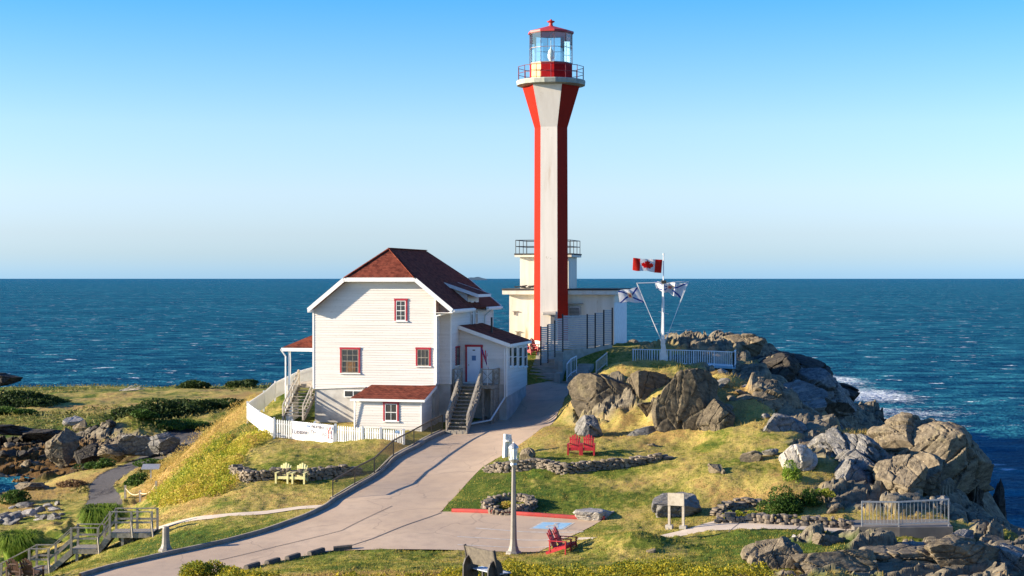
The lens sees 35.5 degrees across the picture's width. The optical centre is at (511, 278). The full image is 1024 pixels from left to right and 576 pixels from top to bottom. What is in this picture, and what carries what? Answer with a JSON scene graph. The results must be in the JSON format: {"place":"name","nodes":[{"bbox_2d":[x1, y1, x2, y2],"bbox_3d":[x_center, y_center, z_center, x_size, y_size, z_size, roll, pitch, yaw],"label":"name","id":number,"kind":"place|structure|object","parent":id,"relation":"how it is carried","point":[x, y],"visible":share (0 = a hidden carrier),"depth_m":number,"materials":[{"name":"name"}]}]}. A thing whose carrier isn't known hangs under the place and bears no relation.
{"place":"outdoors","nodes":[
{"label":"outdoors","id":0,"kind":"place"},
{"bbox_2d":[84,431,201,506],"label":"gravel path","id":1,"kind":"structure","parent":0,"point":[111,477],"depth_m":116.84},
{"bbox_2d":[88,381,568,575],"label":"road","id":2,"kind":"structure","parent":0,"point":[432,476],"depth_m":77.35,"materials":[{"name":"asphalt"}]},
{"bbox_2d":[79,416,486,575],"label":"concrete kerb","id":3,"kind":"structure","parent":2,"relation":"on","point":[265,529],"depth_m":71.96,"materials":[{"name":"concrete"}]},
{"bbox_2d":[330,429,443,498],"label":"railing footing","id":4,"kind":"object","parent":2,"relation":"on","point":[396,454],"visible":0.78,"depth_m":88.34,"materials":[{"name":"concrete"}]},
{"bbox_2d":[332,415,442,497],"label":"drive railing","id":5,"kind":"object","parent":4,"relation":"on","point":[393,442],"visible":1,"depth_m":84.52,"materials":[{"name":"metal"}]},
{"bbox_2d":[0,279,1023,528],"bbox_3d":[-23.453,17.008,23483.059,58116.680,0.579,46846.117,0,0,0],"label":"sea","id":6,"kind":"structure","parent":0,"point":[944,349],"depth_m":519.94,"materials":[{"name":"liquid"}]},
{"bbox_2d":[0,330,1023,575],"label":"terrain","id":7,"kind":"structure","parent":0,"point":[980,520],"depth_m":81.20,"materials":[{"name":"green plant"}]},
{"bbox_2d":[0,372,22,385],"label":"boulder","id":8,"kind":"object","parent":7,"relation":"on","point":[7,379],"visible":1,"depth_m":244.28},
{"bbox_2d":[5,558,25,575],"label":"dark chair","id":9,"kind":"object","parent":7,"relation":"on","point":[13,568],"visible":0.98,"depth_m":65.64,"materials":[{"name":"brown wood"}]},
{"bbox_2d":[0,489,31,503],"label":"shrub","id":10,"kind":"object","parent":7,"relation":"on","point":[15,496],"visible":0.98,"depth_m":107.81,"materials":[{"name":"green plant"}]},
{"bbox_2d":[0,424,32,435],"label":"boulder","id":11,"kind":"object","parent":7,"relation":"on","point":[10,429],"visible":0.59,"depth_m":149.77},
{"bbox_2d":[0,406,39,414],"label":"shrub","id":12,"kind":"object","parent":7,"relation":"on","point":[6,409],"visible":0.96,"depth_m":170.94,"materials":[{"name":"green plant"}]},
{"bbox_2d":[0,528,54,561],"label":"grass clump","id":13,"kind":"object","parent":7,"relation":"on","point":[14,542],"visible":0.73,"depth_m":81.25,"materials":[{"name":"green plant"}]},
{"bbox_2d":[0,389,62,406],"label":"shrub","id":14,"kind":"object","parent":7,"relation":"on","point":[19,398],"visible":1,"depth_m":185.16,"materials":[{"name":"green plant"}]},
{"bbox_2d":[19,558,44,575],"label":"dark chair","id":15,"kind":"object","parent":7,"relation":"on","point":[28,569],"visible":1,"depth_m":65.68,"materials":[{"name":"brown wood"}]},
{"bbox_2d":[14,482,49,490],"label":"boulder","id":16,"kind":"object","parent":7,"relation":"on","point":[24,486],"visible":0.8,"depth_m":115.24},
{"bbox_2d":[22,429,62,440],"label":"boulder","id":17,"kind":"object","parent":7,"relation":"on","point":[43,434],"visible":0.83,"depth_m":148.71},
{"bbox_2d":[45,428,79,467],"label":"boulder","id":18,"kind":"object","parent":7,"relation":"on","point":[61,448],"visible":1,"depth_m":137.63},
{"bbox_2d":[56,479,87,487],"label":"shrub","id":19,"kind":"object","parent":7,"relation":"on","point":[70,483],"visible":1,"depth_m":115.74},
{"bbox_2d":[0,508,158,575],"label":"boardwalk","id":20,"kind":"structure","parent":7,"relation":"on","point":[94,549],"depth_m":75.40,"materials":[{"name":"grey wood"}]},
{"bbox_2d":[74,444,102,464],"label":"boulder","id":21,"kind":"object","parent":7,"relation":"on","point":[86,454],"visible":0.68,"depth_m":136.21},
{"bbox_2d":[83,457,116,468],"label":"shrub","id":22,"kind":"object","parent":7,"relation":"on","point":[102,463],"visible":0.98,"depth_m":126.30,"materials":[{"name":"green plant"}]},
{"bbox_2d":[73,502,131,533],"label":"grass clump","id":23,"kind":"object","parent":7,"relation":"on","point":[92,513],"visible":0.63,"depth_m":85.14,"materials":[{"name":"green plant"}]},
{"bbox_2d":[97,444,125,461],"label":"boulder","id":24,"kind":"object","parent":7,"relation":"on","point":[111,451],"visible":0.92,"depth_m":130.07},
{"bbox_2d":[103,407,157,420],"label":"shrub","id":25,"kind":"object","parent":7,"relation":"on","point":[123,411],"visible":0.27,"depth_m":159.25,"materials":[{"name":"green plant"}]},
{"bbox_2d":[0,383,271,493],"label":"field scrub","id":26,"kind":"object","parent":7,"relation":"on","point":[85,488],"visible":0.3,"depth_m":166.43,"materials":[{"name":"green plant"}]},
{"bbox_2d":[123,472,149,486],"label":"shrub","id":27,"kind":"object","parent":7,"relation":"on","point":[137,479],"visible":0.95,"depth_m":107.59,"materials":[{"name":"green plant"}]},
{"bbox_2d":[117,435,159,456],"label":"boulder","id":28,"kind":"object","parent":7,"relation":"on","point":[132,445],"visible":0.83,"depth_m":130.74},
{"bbox_2d":[129,408,159,418],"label":"shrub","id":29,"kind":"object","parent":7,"relation":"on","point":[139,413],"visible":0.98,"depth_m":148.40,"materials":[{"name":"green plant"}]},
{"bbox_2d":[147,432,179,454],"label":"boulder","id":30,"kind":"object","parent":7,"relation":"on","point":[164,443],"visible":0.99,"depth_m":130.40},
{"bbox_2d":[158,526,172,551],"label":"bollard","id":31,"kind":"object","parent":7,"relation":"on","point":[165,545],"visible":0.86,"depth_m":69.20,"materials":[{"name":"paint"}]},
{"bbox_2d":[127,397,205,418],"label":"shrub","id":32,"kind":"object","parent":7,"relation":"on","point":[171,409],"visible":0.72,"depth_m":161.34,"materials":[{"name":"green plant"}]},
{"bbox_2d":[149,419,212,430],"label":"shrub","id":33,"kind":"object","parent":7,"relation":"on","point":[177,424],"visible":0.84,"depth_m":148.94,"materials":[{"name":"green plant"}]},
{"bbox_2d":[175,379,211,388],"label":"shrub","id":34,"kind":"object","parent":7,"relation":"on","point":[196,384],"visible":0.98,"depth_m":226.54,"materials":[{"name":"green plant"}]},
{"bbox_2d":[144,393,255,499],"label":"bank grass","id":35,"kind":"structure","parent":7,"relation":"on","point":[233,425],"depth_m":104.43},
{"bbox_2d":[172,398,237,413],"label":"shrub","id":36,"kind":"object","parent":7,"relation":"on","point":[210,404],"visible":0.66,"depth_m":164.59,"materials":[{"name":"green plant"}]},
{"bbox_2d":[177,559,239,575],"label":"shrub","id":37,"kind":"object","parent":7,"relation":"on","point":[197,567],"visible":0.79,"depth_m":58.55,"materials":[{"name":"green plant"}]},
{"bbox_2d":[147,426,271,507],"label":"bank weeds","id":38,"kind":"object","parent":7,"relation":"on","point":[197,477],"visible":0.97,"depth_m":88.25,"materials":[{"name":"yellow plant"}]},
{"bbox_2d":[155,505,320,528],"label":"footpath","id":39,"kind":"structure","parent":7,"relation":"on","point":[239,513],"depth_m":76.55,"materials":[{"name":"concrete"}]},
{"bbox_2d":[225,379,258,387],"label":"shrub","id":40,"kind":"object","parent":7,"relation":"on","point":[245,383],"visible":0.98,"depth_m":228.61,"materials":[{"name":"green plant"}]},
{"bbox_2d":[275,463,307,483],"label":"double bench","id":41,"kind":"object","parent":7,"relation":"on","point":[298,476],"visible":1,"depth_m":82.60,"materials":[{"name":"yellow paint"}]},
{"bbox_2d":[228,464,362,482],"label":"stone wall","id":42,"kind":"structure","parent":7,"relation":"on","point":[247,474],"depth_m":83.20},
{"bbox_2d":[246,367,404,442],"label":"picket fence","id":43,"kind":"object","parent":7,"relation":"on","point":[255,406],"visible":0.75,"depth_m":94.55,"materials":[{"name":"wood"}]},
{"bbox_2d":[292,421,333,442],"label":"banner","id":44,"kind":"object","parent":43,"relation":"attached to","point":[303,431],"visible":1,"depth_m":91.90,"materials":[{"name":"fabric"}]},
{"bbox_2d":[280,248,531,433],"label":"keeper house","id":45,"kind":"structure","parent":7,"relation":"on","point":[398,338],"depth_m":96.81,"materials":[{"name":"white paint"}]},
{"bbox_2d":[339,347,360,373],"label":"window","id":46,"kind":"structure","parent":45,"relation":"in","point":[349,356],"depth_m":96.92,"materials":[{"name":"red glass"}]},
{"bbox_2d":[393,299,407,321],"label":"window","id":47,"kind":"structure","parent":45,"relation":"in","point":[400,305],"depth_m":96.22,"materials":[{"name":"white glass"}]},
{"bbox_2d":[415,347,431,366],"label":"window","id":48,"kind":"structure","parent":45,"relation":"in","point":[423,354],"depth_m":95.89,"materials":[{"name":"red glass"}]},
{"bbox_2d":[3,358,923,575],"bbox_3d":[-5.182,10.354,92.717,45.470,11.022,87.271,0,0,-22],"label":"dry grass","id":49,"kind":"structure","parent":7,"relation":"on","point":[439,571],"depth_m":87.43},
{"bbox_2d":[351,512,600,551],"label":"parking area","id":50,"kind":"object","parent":7,"relation":"on","point":[442,531],"visible":0.91,"depth_m":70.14,"materials":[{"name":"concrete"}]},
{"bbox_2d":[462,544,510,575],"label":"park bench","id":51,"kind":"object","parent":7,"relation":"on","point":[488,562],"visible":1,"depth_m":53.02,"materials":[{"name":"brown wood"}]},
{"bbox_2d":[194,566,799,575],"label":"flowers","id":52,"kind":"object","parent":7,"relation":"on","point":[437,572],"visible":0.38,"depth_m":57.36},
{"bbox_2d":[215,555,793,575],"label":"foreground weeds","id":53,"kind":"object","parent":7,"relation":"on","point":[662,568],"visible":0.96,"depth_m":55.15,"materials":[{"name":"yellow plant"}]},
{"bbox_2d":[502,434,511,457],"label":"post marker","id":54,"kind":"object","parent":7,"relation":"on","point":[507,440],"visible":0.88,"depth_m":84.75,"materials":[{"name":"white paint"}]},
{"bbox_2d":[481,492,537,515],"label":"planter ring","id":55,"kind":"object","parent":7,"relation":"on","point":[528,505],"visible":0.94,"depth_m":73.51,"materials":[{"name":"stone"}]},
{"bbox_2d":[506,442,520,554],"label":"lamp post","id":56,"kind":"object","parent":7,"relation":"on","point":[513,546],"visible":1,"depth_m":66.72,"materials":[{"name":"metal"}]},
{"bbox_2d":[519,447,535,461],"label":"boulder","id":57,"kind":"object","parent":7,"relation":"on","point":[528,453],"visible":0.78,"depth_m":82.11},
{"bbox_2d":[452,508,605,521],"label":"red kerb","id":58,"kind":"structure","parent":7,"relation":"on","point":[534,514],"depth_m":72.50,"materials":[{"name":"paint"}]},
{"bbox_2d":[529,352,567,383],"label":"tower steps","id":59,"kind":"structure","parent":7,"relation":"on","point":[549,371],"depth_m":108.13,"materials":[{"name":"concrete"}]},
{"bbox_2d":[516,19,584,349],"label":"lighthouse","id":60,"kind":"object","parent":7,"relation":"on","point":[550,87],"visible":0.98,"depth_m":112.04,"materials":[{"name":"white paint"}]},
{"bbox_2d":[546,526,576,554],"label":"adirondack chair","id":61,"kind":"object","parent":7,"relation":"on","point":[552,540],"visible":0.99,"depth_m":66.07,"materials":[{"name":"red paint"}]},
{"bbox_2d":[502,240,631,348],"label":"equipment building","id":62,"kind":"structure","parent":7,"relation":"on","point":[585,301],"depth_m":114.72,"materials":[{"name":"paint"}]},
{"bbox_2d":[540,308,612,366],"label":"louvre screen","id":63,"kind":"object","parent":7,"relation":"on","point":[580,349],"visible":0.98,"depth_m":109.98,"materials":[{"name":"black metal"}]},
{"bbox_2d":[482,453,673,474],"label":"stone wall","id":64,"kind":"structure","parent":7,"relation":"on","point":[557,467],"depth_m":80.64,"materials":[{"name":"stone"}]},
{"bbox_2d":[566,364,593,382],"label":"rock steps","id":65,"kind":"object","parent":7,"relation":"on","point":[585,368],"visible":0.32,"depth_m":107.96,"materials":[{"name":"concrete"}]},
{"bbox_2d":[567,434,595,455],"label":"double bench","id":66,"kind":"object","parent":7,"relation":"on","point":[574,444],"visible":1,"depth_m":83.31,"materials":[{"name":"red paint"}]},
{"bbox_2d":[574,415,602,436],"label":"boulder","id":67,"kind":"object","parent":7,"relation":"on","point":[586,425],"visible":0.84,"depth_m":88.27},
{"bbox_2d":[573,508,614,520],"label":"boulder","id":68,"kind":"object","parent":7,"relation":"on","point":[594,514],"visible":0.91,"depth_m":71.73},
{"bbox_2d":[567,373,631,417],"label":"rock outcrop","id":69,"kind":"object","parent":7,"relation":"on","point":[588,392],"visible":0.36,"depth_m":94.19,"materials":[{"name":"stone"}]},
{"bbox_2d":[627,426,655,435],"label":"boulder","id":70,"kind":"object","parent":7,"relation":"on","point":[646,430],"visible":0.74,"depth_m":87.56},
{"bbox_2d":[625,370,672,399],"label":"rock outcrop","id":71,"kind":"object","parent":7,"relation":"on","point":[644,384],"visible":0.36,"depth_m":93.80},
{"bbox_2d":[636,253,688,360],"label":"flag mast","id":72,"kind":"object","parent":7,"relation":"on","point":[663,354],"visible":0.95,"depth_m":98.46,"materials":[{"name":"metal"}]},
{"bbox_2d":[618,287,643,302],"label":"provincial flag","id":73,"kind":"object","parent":72,"relation":"attached to","point":[633,295],"visible":1,"depth_m":98.20,"materials":[{"name":"white fabric"}]},
{"bbox_2d":[633,258,661,272],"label":"national flag","id":74,"kind":"object","parent":72,"relation":"attached to","point":[653,265],"visible":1,"depth_m":98.39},
{"bbox_2d":[655,281,687,297],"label":"provincial flag","id":75,"kind":"object","parent":72,"relation":"attached to","point":[675,289],"visible":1,"depth_m":98.78,"materials":[{"name":"white fabric"}]},
{"bbox_2d":[665,493,686,529],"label":"notice board","id":76,"kind":"object","parent":7,"relation":"on","point":[676,499],"visible":1,"depth_m":69.32,"materials":[{"name":"beige wood"}]},
{"bbox_2d":[651,492,701,517],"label":"boulder","id":77,"kind":"object","parent":7,"relation":"on","point":[659,507],"visible":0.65,"depth_m":71.32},
{"bbox_2d":[633,349,735,374],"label":"picket fence","id":78,"kind":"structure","parent":7,"relation":"on","point":[727,366],"depth_m":103.86,"materials":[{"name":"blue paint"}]},
{"bbox_2d":[652,368,718,432],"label":"rock outcrop","id":79,"kind":"object","parent":7,"relation":"on","point":[683,398],"visible":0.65,"depth_m":87.22,"materials":[{"name":"stone"}]},
{"bbox_2d":[577,520,851,539],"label":"footpath","id":80,"kind":"structure","parent":7,"relation":"on","point":[712,525],"depth_m":68.80,"materials":[{"name":"concrete"}]},
{"bbox_2d":[696,399,734,431],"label":"rock outcrop","id":81,"kind":"object","parent":7,"relation":"on","point":[716,415],"visible":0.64,"depth_m":86.12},
{"bbox_2d":[710,497,764,516],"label":"stone wall","id":82,"kind":"structure","parent":7,"relation":"on","point":[732,506],"depth_m":72.00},
{"bbox_2d":[723,333,765,356],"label":"rock outcrop","id":83,"kind":"object","parent":7,"relation":"on","point":[753,344],"visible":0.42,"depth_m":123.14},
{"bbox_2d":[739,450,762,462],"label":"boulder","id":84,"kind":"object","parent":7,"relation":"on","point":[752,456],"visible":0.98,"depth_m":77.73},
{"bbox_2d":[752,386,786,409],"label":"rock outcrop","id":85,"kind":"object","parent":7,"relation":"on","point":[769,400],"visible":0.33,"depth_m":89.61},
{"bbox_2d":[740,536,803,569],"bbox_3d":[9.977,10.637,60.923,2.536,1.293,2.485,0,8,4],"label":"rock outcrop","id":86,"kind":"object","parent":7,"relation":"on","point":[777,553],"visible":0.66,"depth_m":60.43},
{"bbox_2d":[752,352,800,381],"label":"rock outcrop","id":87,"kind":"object","parent":7,"relation":"on","point":[787,367],"visible":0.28,"depth_m":110.30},
{"bbox_2d":[756,484,804,514],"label":"shrub","id":88,"kind":"object","parent":7,"relation":"on","point":[789,502],"visible":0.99,"depth_m":70.89,"materials":[{"name":"green plant"}]},
{"bbox_2d":[714,511,853,528],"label":"stone wall","id":89,"kind":"structure","parent":7,"relation":"on","point":[765,518],"depth_m":69.22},
{"bbox_2d":[763,413,807,432],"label":"rock outcrop","id":90,"kind":"object","parent":7,"relation":"on","point":[777,422],"visible":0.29,"depth_m":84.21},
{"bbox_2d":[781,460,802,483],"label":"shrub","id":91,"kind":"object","parent":7,"relation":"on","point":[791,474],"visible":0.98,"depth_m":73.88,"materials":[{"name":"green plant"}]},
{"bbox_2d":[779,444,817,471],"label":"boulder","id":92,"kind":"object","parent":7,"relation":"on","point":[804,458],"visible":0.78,"depth_m":75.67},
{"bbox_2d":[768,351,832,375],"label":"rock outcrop","id":93,"kind":"object","parent":7,"relation":"on","point":[804,361],"visible":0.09,"depth_m":130.31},
{"bbox_2d":[783,380,827,413],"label":"rock outcrop","id":94,"kind":"object","parent":7,"relation":"on","point":[812,396],"visible":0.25,"depth_m":99.25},
{"bbox_2d":[795,487,823,506],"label":"shrub","id":95,"kind":"object","parent":7,"relation":"on","point":[810,499],"visible":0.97,"depth_m":71.41,"materials":[{"name":"green plant"}]},
{"bbox_2d":[792,367,856,416],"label":"rock outcrop","id":96,"kind":"object","parent":7,"relation":"on","point":[839,402],"visible":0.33,"depth_m":110.25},
{"bbox_2d":[812,533,844,545],"bbox_3d":[12.730,10.997,65.355,1.975,1.398,2.214,0,0,-11],"label":"rock outcrop","id":97,"kind":"object","parent":7,"relation":"on","point":[822,539],"visible":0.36,"depth_m":64.49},
{"bbox_2d":[791,549,879,573],"bbox_3d":[11.998,10.762,59.944,3.328,1.388,2.771,-1,0,0],"label":"rock outcrop","id":98,"kind":"object","parent":7,"relation":"on","point":[858,560],"visible":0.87,"depth_m":59.07,"materials":[{"name":"stone"}]},
{"bbox_2d":[826,501,844,513],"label":"boulder","id":99,"kind":"object","parent":7,"relation":"on","point":[834,506],"visible":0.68,"depth_m":71.05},
{"bbox_2d":[808,428,888,463],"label":"rock outcrop","id":100,"kind":"object","parent":7,"relation":"on","point":[836,441],"visible":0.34,"depth_m":78.71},
{"bbox_2d":[839,383,859,401],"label":"rock outcrop","id":101,"kind":"object","parent":7,"relation":"on","point":[854,393],"visible":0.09,"depth_m":145.53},
{"bbox_2d":[833,448,874,471],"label":"rock outcrop","id":102,"kind":"object","parent":7,"relation":"on","point":[858,458],"visible":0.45,"depth_m":76.30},
{"bbox_2d":[835,459,874,484],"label":"rock outcrop","id":103,"kind":"object","parent":7,"relation":"on","point":[847,469],"visible":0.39,"depth_m":74.70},
{"bbox_2d":[859,545,933,564],"bbox_3d":[14.757,10.867,61.107,4.115,1.227,2.567,0,0,4],"label":"rock outcrop","id":104,"kind":"object","parent":7,"relation":"on","point":[896,554],"visible":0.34,"depth_m":60.22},
{"bbox_2d":[866,412,927,454],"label":"rock outcrop","id":105,"kind":"object","parent":7,"relation":"on","point":[893,434],"visible":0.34,"depth_m":80.71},
{"bbox_2d":[867,454,927,495],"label":"rock outcrop","id":106,"kind":"object","parent":7,"relation":"on","point":[903,474],"visible":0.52,"depth_m":73.54,"materials":[{"name":"stone"}]},
{"bbox_2d":[851,519,952,538],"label":"lookout platform","id":107,"kind":"structure","parent":7,"relation":"on","point":[937,530],"depth_m":68.19,"materials":[{"name":"wood"}]},
{"bbox_2d":[861,499,948,526],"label":"lookout railing","id":108,"kind":"object","parent":107,"relation":"on","point":[887,502],"visible":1,"depth_m":68.29,"materials":[{"name":"metal"}]},
{"bbox_2d":[912,451,944,496],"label":"rock outcrop","id":109,"kind":"object","parent":7,"relation":"on","point":[934,463],"visible":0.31,"depth_m":74.79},
{"bbox_2d":[896,418,994,493],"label":"rock outcrop","id":110,"kind":"object","parent":7,"relation":"on","point":[968,466],"visible":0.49,"depth_m":79.40,"materials":[{"name":"stone"}]},
{"bbox_2d":[915,536,999,567],"bbox_3d":[17.199,10.702,61.287,4.074,1.794,2.331,0,0,-22],"label":"rock outcrop","id":111,"kind":"object","parent":7,"relation":"on","point":[953,550],"visible":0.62,"depth_m":60.13,"materials":[{"name":"stone"}]},
{"bbox_2d":[966,485,983,507],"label":"rock outcrop","id":112,"kind":"object","parent":7,"relation":"on","point":[976,495],"visible":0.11,"depth_m":80.57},
{"bbox_2d":[993,479,1006,518],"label":"rock outcrop","id":113,"kind":"object","parent":7,"relation":"on","point":[999,496],"visible":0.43,"depth_m":87.77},
{"bbox_2d":[995,543,1023,571],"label":"rock outcrop","id":114,"kind":"object","parent":7,"relation":"on","point":[1011,556],"visible":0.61,"depth_m":60.83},
{"bbox_2d":[0,0,1023,278],"label":"sky","id":115,"kind":"structure","parent":0,"point":[140,139],"materials":[{"name":"blue"}]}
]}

